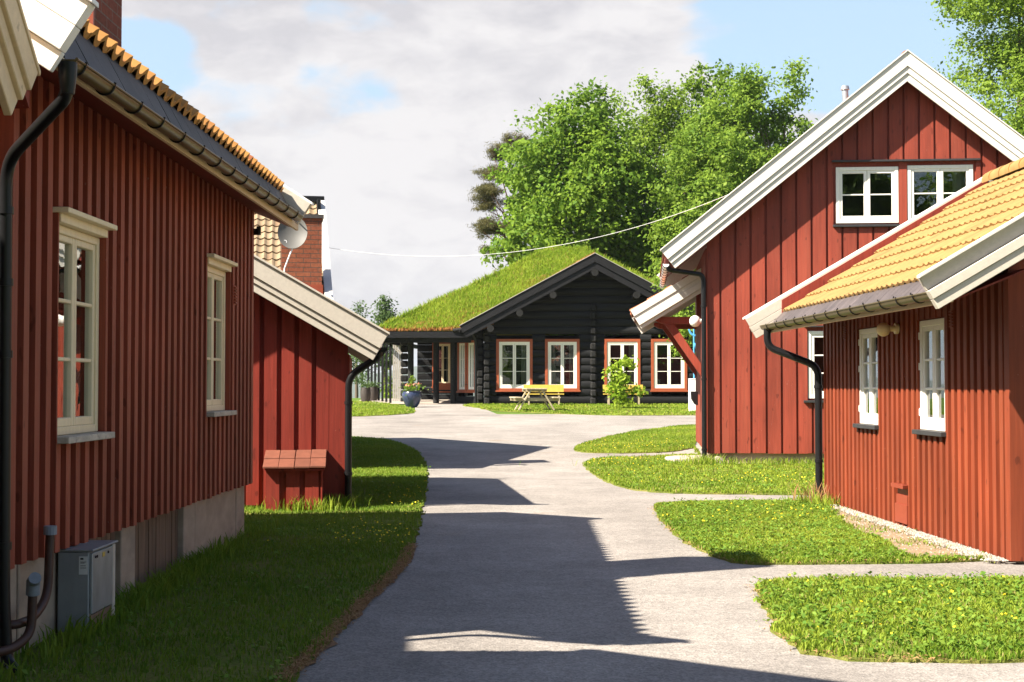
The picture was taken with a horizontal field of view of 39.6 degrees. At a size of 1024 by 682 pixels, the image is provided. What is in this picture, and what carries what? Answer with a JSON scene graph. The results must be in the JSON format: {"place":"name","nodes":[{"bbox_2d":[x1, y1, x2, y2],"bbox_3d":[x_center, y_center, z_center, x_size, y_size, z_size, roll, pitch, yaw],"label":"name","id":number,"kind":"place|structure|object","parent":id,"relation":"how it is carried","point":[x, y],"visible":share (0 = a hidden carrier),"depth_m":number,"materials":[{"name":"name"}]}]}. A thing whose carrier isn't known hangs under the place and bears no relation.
{"place":"outdoors","nodes":[
{"label":"outdoors","id":0,"kind":"place"},
{"bbox_2d":[0,436,430,681],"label":"lawn","id":1,"kind":"structure","parent":0,"point":[149,677],"depth_m":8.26,"materials":[{"name":"plant"}]},
{"bbox_2d":[57,540,117,631],"bbox_3d":[-2.423,1.393,8.117,0.210,0.458,0.486,0,-2,1],"label":"utility cabinet","id":2,"kind":"object","parent":1,"relation":"on","point":[86,578],"visible":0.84,"depth_m":7.89,"materials":[{"name":"grey metal"}]},
{"bbox_2d":[0,503,300,681],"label":"tall grass","id":3,"kind":"structure","parent":1,"relation":"on","point":[177,575],"depth_m":8.94,"materials":[{"name":"green plant"}]},
{"bbox_2d":[274,542,417,681],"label":"dry litter","id":4,"kind":"object","parent":1,"relation":"on","point":[396,569],"visible":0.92,"depth_m":8.46,"materials":[{"name":"plant"}]},
{"bbox_2d":[267,482,425,542],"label":"buttercups","id":5,"kind":"object","parent":1,"relation":"on","point":[377,522],"visible":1,"depth_m":12.84,"materials":[{"name":"yellow plant"}]},
{"bbox_2d":[264,495,356,511],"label":"tall grass","id":6,"kind":"structure","parent":0,"point":[320,506],"depth_m":15.61,"materials":[{"name":"green plant"}]},
{"bbox_2d":[323,492,371,508],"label":"tall grass","id":7,"kind":"structure","parent":0,"point":[343,501],"depth_m":15.93,"materials":[{"name":"green plant"}]},
{"bbox_2d":[352,400,415,416],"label":"grass","id":8,"kind":"structure","parent":0,"point":[374,408],"depth_m":49.83,"materials":[{"name":"green plant"}]},
{"bbox_2d":[352,366,474,397],"bbox_3d":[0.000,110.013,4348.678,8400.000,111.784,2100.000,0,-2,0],"label":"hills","id":9,"kind":"structure","parent":0,"point":[359,388],"depth_m":3731.13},
{"bbox_2d":[352,398,541,413],"bbox_3d":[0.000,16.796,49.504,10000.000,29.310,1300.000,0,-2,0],"label":"ground","id":10,"kind":"structure","parent":0,"point":[496,412],"depth_m":48.13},
{"bbox_2d":[0,0,40,114],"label":"corner house","id":11,"kind":"structure","parent":10,"relation":"on","point":[20,70],"depth_m":6.10,"materials":[{"name":"beige wood"}]},
{"bbox_2d":[0,0,313,673],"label":"long house","id":12,"kind":"structure","parent":10,"relation":"on","point":[135,195],"depth_m":8.77,"materials":[{"name":"red wood"}]},
{"bbox_2d":[0,572,40,656],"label":"vent pipe","id":13,"kind":"object","parent":12,"relation":"attached to","point":[33,580],"visible":1,"depth_m":7.02,"materials":[{"name":"grey plastic"}]},
{"bbox_2d":[11,525,56,628],"bbox_3d":[-2.433,1.192,7.206,0.089,0.468,0.491,0,-2,9],"label":"vent pipe","id":14,"kind":"object","parent":12,"relation":"attached to","point":[49,532],"visible":0.79,"depth_m":7.38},
{"bbox_2d":[53,207,117,443],"bbox_3d":[-2.490,-0.072,8.184,0.175,1.290,0.925,0,-2,1],"label":"window","id":15,"kind":"structure","parent":12,"relation":"in","point":[80,232],"depth_m":8.26,"materials":[{"name":"beige paint"}]},
{"bbox_2d":[207,253,237,416],"bbox_3d":[-2.453,-0.033,11.799,0.175,1.305,0.935,0,-2,1],"label":"window","id":16,"kind":"structure","parent":12,"relation":"in","point":[218,265],"depth_m":11.98,"materials":[{"name":"beige paint"}]},
{"bbox_2d":[254,196,332,299],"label":"tiled house","id":17,"kind":"structure","parent":10,"relation":"on","point":[308,263],"depth_m":23.05,"materials":[{"name":"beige brick"}]},
{"bbox_2d":[278,220,306,271],"bbox_3d":[-3.510,-1.319,22.575,0.386,1.434,0.386,-1,-2,32],"label":"satellite dish","id":18,"kind":"object","parent":17,"relation":"attached to","point":[290,238],"visible":0.81,"depth_m":22.64,"materials":[{"name":"white metal"}]},
{"bbox_2d":[244,255,389,510],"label":"red shed","id":19,"kind":"structure","parent":10,"relation":"on","point":[307,339],"depth_m":16.07,"materials":[{"name":"paint"}]},
{"bbox_2d":[350,300,373,397],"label":"tree","id":20,"kind":"object","parent":10,"relation":"on","point":[359,307],"visible":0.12,"depth_m":82.89,"materials":[{"name":"green plant"}]},
{"bbox_2d":[348,353,384,385],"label":"tree","id":21,"kind":"object","parent":10,"relation":"on","point":[362,376],"visible":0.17,"depth_m":71.87,"materials":[{"name":"green plant"}]},
{"bbox_2d":[366,291,400,389],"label":"tree","id":22,"kind":"object","parent":10,"relation":"on","point":[384,314],"visible":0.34,"depth_m":76.87,"materials":[{"name":"green plant"}]},
{"bbox_2d":[380,368,398,397],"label":"conifer bush","id":23,"kind":"object","parent":10,"relation":"on","point":[388,388],"visible":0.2,"depth_m":71.91,"materials":[{"name":"green plant"}]},
{"bbox_2d":[465,131,530,262],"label":"pine tree","id":24,"kind":"object","parent":10,"relation":"on","point":[489,192],"visible":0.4,"depth_m":76.04,"materials":[{"name":"green plant"}]},
{"bbox_2d":[360,244,695,403],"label":"log house","id":25,"kind":"structure","parent":10,"relation":"on","point":[490,338],"depth_m":56.01,"materials":[{"name":"black wood"}]},
{"bbox_2d":[359,380,375,401],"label":"barrel planter","id":26,"kind":"object","parent":25,"relation":"on","point":[365,392],"visible":0.97,"depth_m":58.61,"materials":[{"name":"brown wood"}]},
{"bbox_2d":[369,380,380,400],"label":"barrel planter","id":27,"kind":"object","parent":25,"relation":"on","point":[374,392],"visible":0.77,"depth_m":59.99,"materials":[{"name":"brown wood"}]},
{"bbox_2d":[431,343,449,387],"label":"window","id":28,"kind":"structure","parent":25,"relation":"in","point":[444,348],"depth_m":61.68,"materials":[{"name":"beige paint"}]},
{"bbox_2d":[432,383,449,391],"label":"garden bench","id":29,"kind":"object","parent":25,"relation":"on","point":[444,386],"visible":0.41,"depth_m":58.62,"materials":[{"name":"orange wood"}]},
{"bbox_2d":[456,343,466,392],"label":"window","id":30,"kind":"structure","parent":25,"relation":"in","point":[461,347],"depth_m":57.30,"materials":[{"name":"white paint"}]},
{"bbox_2d":[466,340,483,392],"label":"window","id":31,"kind":"structure","parent":25,"relation":"in","point":[471,346],"depth_m":56.67,"materials":[{"name":"white paint"}]},
{"bbox_2d":[495,339,532,391],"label":"window","id":32,"kind":"structure","parent":25,"relation":"in","point":[514,357],"depth_m":55.96,"materials":[{"name":"white paint"}]},
{"bbox_2d":[545,339,580,391],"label":"window","id":33,"kind":"structure","parent":25,"relation":"in","point":[562,356],"depth_m":55.96,"materials":[{"name":"white paint"}]},
{"bbox_2d":[604,339,640,384],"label":"window","id":34,"kind":"structure","parent":25,"relation":"in","point":[616,349],"depth_m":55.96,"materials":[{"name":"white paint"}]},
{"bbox_2d":[650,339,687,391],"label":"window","id":35,"kind":"structure","parent":25,"relation":"in","point":[668,373],"depth_m":55.95,"materials":[{"name":"white paint"}]},
{"bbox_2d":[479,75,661,335],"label":"maple tree","id":36,"kind":"object","parent":10,"relation":"on","point":[566,189],"visible":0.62,"depth_m":65.06,"materials":[{"name":"green plant"}]},
{"bbox_2d":[601,157,692,334],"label":"alder tree","id":37,"kind":"object","parent":10,"relation":"on","point":[645,195],"visible":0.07,"depth_m":67.98,"materials":[{"name":"green plant"}]},
{"bbox_2d":[607,67,716,229],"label":"birch tree","id":38,"kind":"object","parent":10,"relation":"on","point":[661,127],"visible":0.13,"depth_m":70.67,"materials":[{"name":"green plant"}]},
{"bbox_2d":[637,119,762,338],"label":"alder tree","id":39,"kind":"object","parent":10,"relation":"on","point":[695,154],"visible":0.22,"depth_m":62.56,"materials":[{"name":"green plant"}]},
{"bbox_2d":[665,58,797,219],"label":"birch tree","id":40,"kind":"object","parent":10,"relation":"on","point":[712,105],"visible":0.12,"depth_m":68.54,"materials":[{"name":"green plant"}]},
{"bbox_2d":[715,55,818,184],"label":"willow tree","id":41,"kind":"object","parent":10,"relation":"on","point":[747,96],"visible":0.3,"depth_m":65.72,"materials":[{"name":"green plant"}]},
{"bbox_2d":[629,50,1023,463],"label":"gabled house","id":42,"kind":"structure","parent":10,"relation":"on","point":[904,136],"depth_m":24.25,"materials":[{"name":"red wood"}]},
{"bbox_2d":[332,195,726,256],"bbox_3d":[0.350,-2.057,24.875,7.400,1.117,0.008,0,-2,9],"label":"overhead cable","id":43,"kind":"object","parent":42,"relation":"attached to","point":[533,249],"visible":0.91,"depth_m":24.85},
{"bbox_2d":[691,391,697,404],"bbox_3d":[3.399,1.069,26.525,0.129,0.257,0.280,0,-2,5],"label":"wall bin","id":44,"kind":"object","parent":42,"relation":"attached to","point":[694,396],"depth_m":26.39,"materials":[{"name":"black metal"}]},
{"bbox_2d":[689,315,700,326],"bbox_3d":[3.238,-0.348,24.984,0.245,0.204,0.200,0,-2,5],"label":"wall lamp","id":45,"kind":"object","parent":42,"relation":"attached to","point":[694,320],"visible":0.91,"depth_m":24.92,"materials":[{"name":"white glass"}]},
{"bbox_2d":[808,331,823,398],"bbox_3d":[5.595,0.413,24.497,1.050,1.150,0.650,0,-2,5],"label":"window","id":46,"kind":"structure","parent":42,"relation":"in","point":[815,338],"depth_m":24.23,"materials":[{"name":"white paint"}]},
{"bbox_2d":[836,166,898,222],"bbox_3d":[6.081,-2.477,24.542,1.045,0.960,0.650,0,-2,5],"label":"window","id":47,"kind":"structure","parent":42,"relation":"in","point":[863,194],"depth_m":24.28,"materials":[{"name":"white paint"}]},
{"bbox_2d":[907,165,972,219],"bbox_3d":[7.293,-2.488,24.429,1.090,0.975,0.650,0,-2,5],"label":"window","id":48,"kind":"structure","parent":42,"relation":"in","point":[927,185],"depth_m":24.27,"materials":[{"name":"white paint"}]},
{"bbox_2d":[743,157,1023,563],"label":"yellow roofed annex","id":49,"kind":"object","parent":10,"relation":"on","point":[924,419],"visible":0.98,"depth_m":13.26,"materials":[{"name":"orange paint"}]},
{"bbox_2d":[853,327,878,429],"bbox_3d":[3.778,0.395,15.044,0.140,1.060,0.820,0,-2,-2],"label":"window","id":50,"kind":"structure","parent":49,"relation":"in","point":[867,341],"depth_m":15.08,"materials":[{"name":"white paint"}]},
{"bbox_2d":[876,323,898,336],"bbox_3d":[3.690,-0.113,13.987,0.211,0.139,0.136,0,-2,-2],"label":"wall lamp","id":51,"kind":"object","parent":49,"relation":"attached to","point":[884,329],"visible":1,"depth_m":13.95,"materials":[{"name":"beige glass"}]},
{"bbox_2d":[912,318,945,436],"bbox_3d":[3.845,0.332,12.996,0.140,1.060,0.820,0,-2,-2],"label":"window","id":52,"kind":"structure","parent":49,"relation":"in","point":[931,334],"depth_m":13.04,"materials":[{"name":"white paint"}]},
{"bbox_2d":[926,0,1023,136],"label":"birch tree","id":53,"kind":"object","parent":10,"relation":"on","point":[1011,56],"visible":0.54,"depth_m":48.98,"materials":[{"name":"green plant"}]},
{"bbox_2d":[408,404,497,414],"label":"path","id":54,"kind":"structure","parent":0,"point":[440,409],"depth_m":49.55,"materials":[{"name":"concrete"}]},
{"bbox_2d":[398,374,423,406],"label":"flower pot","id":55,"kind":"object","parent":54,"relation":"on","point":[412,397],"visible":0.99,"depth_m":52.62,"materials":[{"name":"blue ceramic"}]},
{"bbox_2d":[122,0,1021,373],"label":"sky","id":56,"kind":"structure","parent":0,"point":[384,111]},
{"bbox_2d":[462,403,695,415],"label":"lawn","id":57,"kind":"structure","parent":0,"point":[590,414],"depth_m":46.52,"materials":[{"name":"plant"}]},
{"bbox_2d":[509,388,560,409],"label":"picnic table","id":58,"kind":"object","parent":57,"relation":"on","point":[529,390],"visible":0.98,"depth_m":48.69,"materials":[{"name":"beige wood"}]},
{"bbox_2d":[524,385,563,404],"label":"garden bench","id":59,"kind":"object","parent":57,"relation":"on","point":[555,388],"visible":0.67,"depth_m":54.83,"materials":[{"name":"yellow paint"}]},
{"bbox_2d":[603,385,643,404],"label":"garden bench","id":60,"kind":"object","parent":57,"relation":"on","point":[608,399],"visible":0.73,"depth_m":54.80,"materials":[{"name":"yellow paint"}]},
{"bbox_2d":[601,355,647,407],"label":"young tree","id":61,"kind":"object","parent":57,"relation":"on","point":[619,387],"visible":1,"depth_m":50.87,"materials":[{"name":"green plant"}]},
{"bbox_2d":[644,215,701,361],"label":"willow tree","id":62,"kind":"object","parent":57,"relation":"on","point":[684,332],"visible":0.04,"depth_m":50.51,"materials":[{"name":"green plant"}]},
{"bbox_2d":[688,329,695,410],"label":"white post","id":63,"kind":"object","parent":57,"relation":"on","point":[691,387],"visible":0.24,"depth_m":48.49,"materials":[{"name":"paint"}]},
{"bbox_2d":[574,424,700,453],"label":"grass","id":64,"kind":"structure","parent":0,"point":[664,436],"depth_m":30.29,"materials":[{"name":"green plant"}]},
{"bbox_2d":[297,414,1023,681],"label":"road","id":65,"kind":"structure","parent":0,"point":[546,560],"depth_m":9.94,"materials":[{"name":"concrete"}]},
{"bbox_2d":[831,509,967,559],"bbox_3d":[3.521,1.825,14.018,0.648,0.023,5.536,0,-2,0],"label":"dirt patch","id":66,"kind":"object","parent":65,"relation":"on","point":[921,547],"visible":0.27,"depth_m":12.62,"materials":[{"name":"beige gravel"}]},
{"bbox_2d":[833,505,963,556],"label":"grass","id":67,"kind":"structure","parent":66,"relation":"on","point":[909,543],"depth_m":13.38,"materials":[{"name":"green plant"}]},
{"bbox_2d":[832,504,1008,562],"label":"gravel","id":68,"kind":"structure","parent":66,"relation":"on","point":[961,548],"depth_m":12.78,"materials":[{"name":"grey gravel"}]},
{"bbox_2d":[582,452,823,494],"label":"lawn","id":69,"kind":"structure","parent":0,"point":[715,493],"depth_m":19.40,"materials":[{"name":"plant"}]},
{"bbox_2d":[519,456,823,465],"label":"tall grass","id":70,"kind":"structure","parent":69,"relation":"on","point":[782,462],"depth_m":23.95,"materials":[{"name":"green plant"}]},
{"bbox_2d":[665,455,709,461],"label":"stone slab","id":71,"kind":"structure","parent":69,"relation":"on","point":[678,457],"depth_m":24.83,"materials":[{"name":"grey stone"}]},
{"bbox_2d":[589,454,814,489],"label":"buttercups","id":72,"kind":"object","parent":69,"relation":"on","point":[717,468],"visible":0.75,"depth_m":20.89,"materials":[{"name":"yellow plant"}]},
{"bbox_2d":[679,452,747,465],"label":"tall grass","id":73,"kind":"structure","parent":0,"point":[698,459],"depth_m":24.01,"materials":[{"name":"green plant"}]},
{"bbox_2d":[651,496,1000,564],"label":"lawn","id":74,"kind":"structure","parent":0,"point":[831,563],"depth_m":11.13,"materials":[{"name":"plant"}]},
{"bbox_2d":[662,503,857,527],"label":"buttercups","id":75,"kind":"object","parent":74,"relation":"on","point":[779,510],"visible":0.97,"depth_m":15.06,"materials":[{"name":"yellow plant"}]},
{"bbox_2d":[779,479,840,507],"bbox_3d":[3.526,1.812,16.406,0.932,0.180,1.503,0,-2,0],"label":"tall grass","id":76,"kind":"structure","parent":74,"relation":"on","point":[816,499],"depth_m":16.25,"materials":[{"name":"green plant"}]},
{"bbox_2d":[746,571,1023,663],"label":"lawn","id":77,"kind":"structure","parent":0,"point":[894,658],"depth_m":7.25,"materials":[{"name":"plant"}]},
{"bbox_2d":[769,571,1016,633],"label":"buttercups","id":78,"kind":"object","parent":77,"relation":"on","point":[889,591],"visible":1,"depth_m":8.80,"materials":[{"name":"yellow plant"}]}
]}

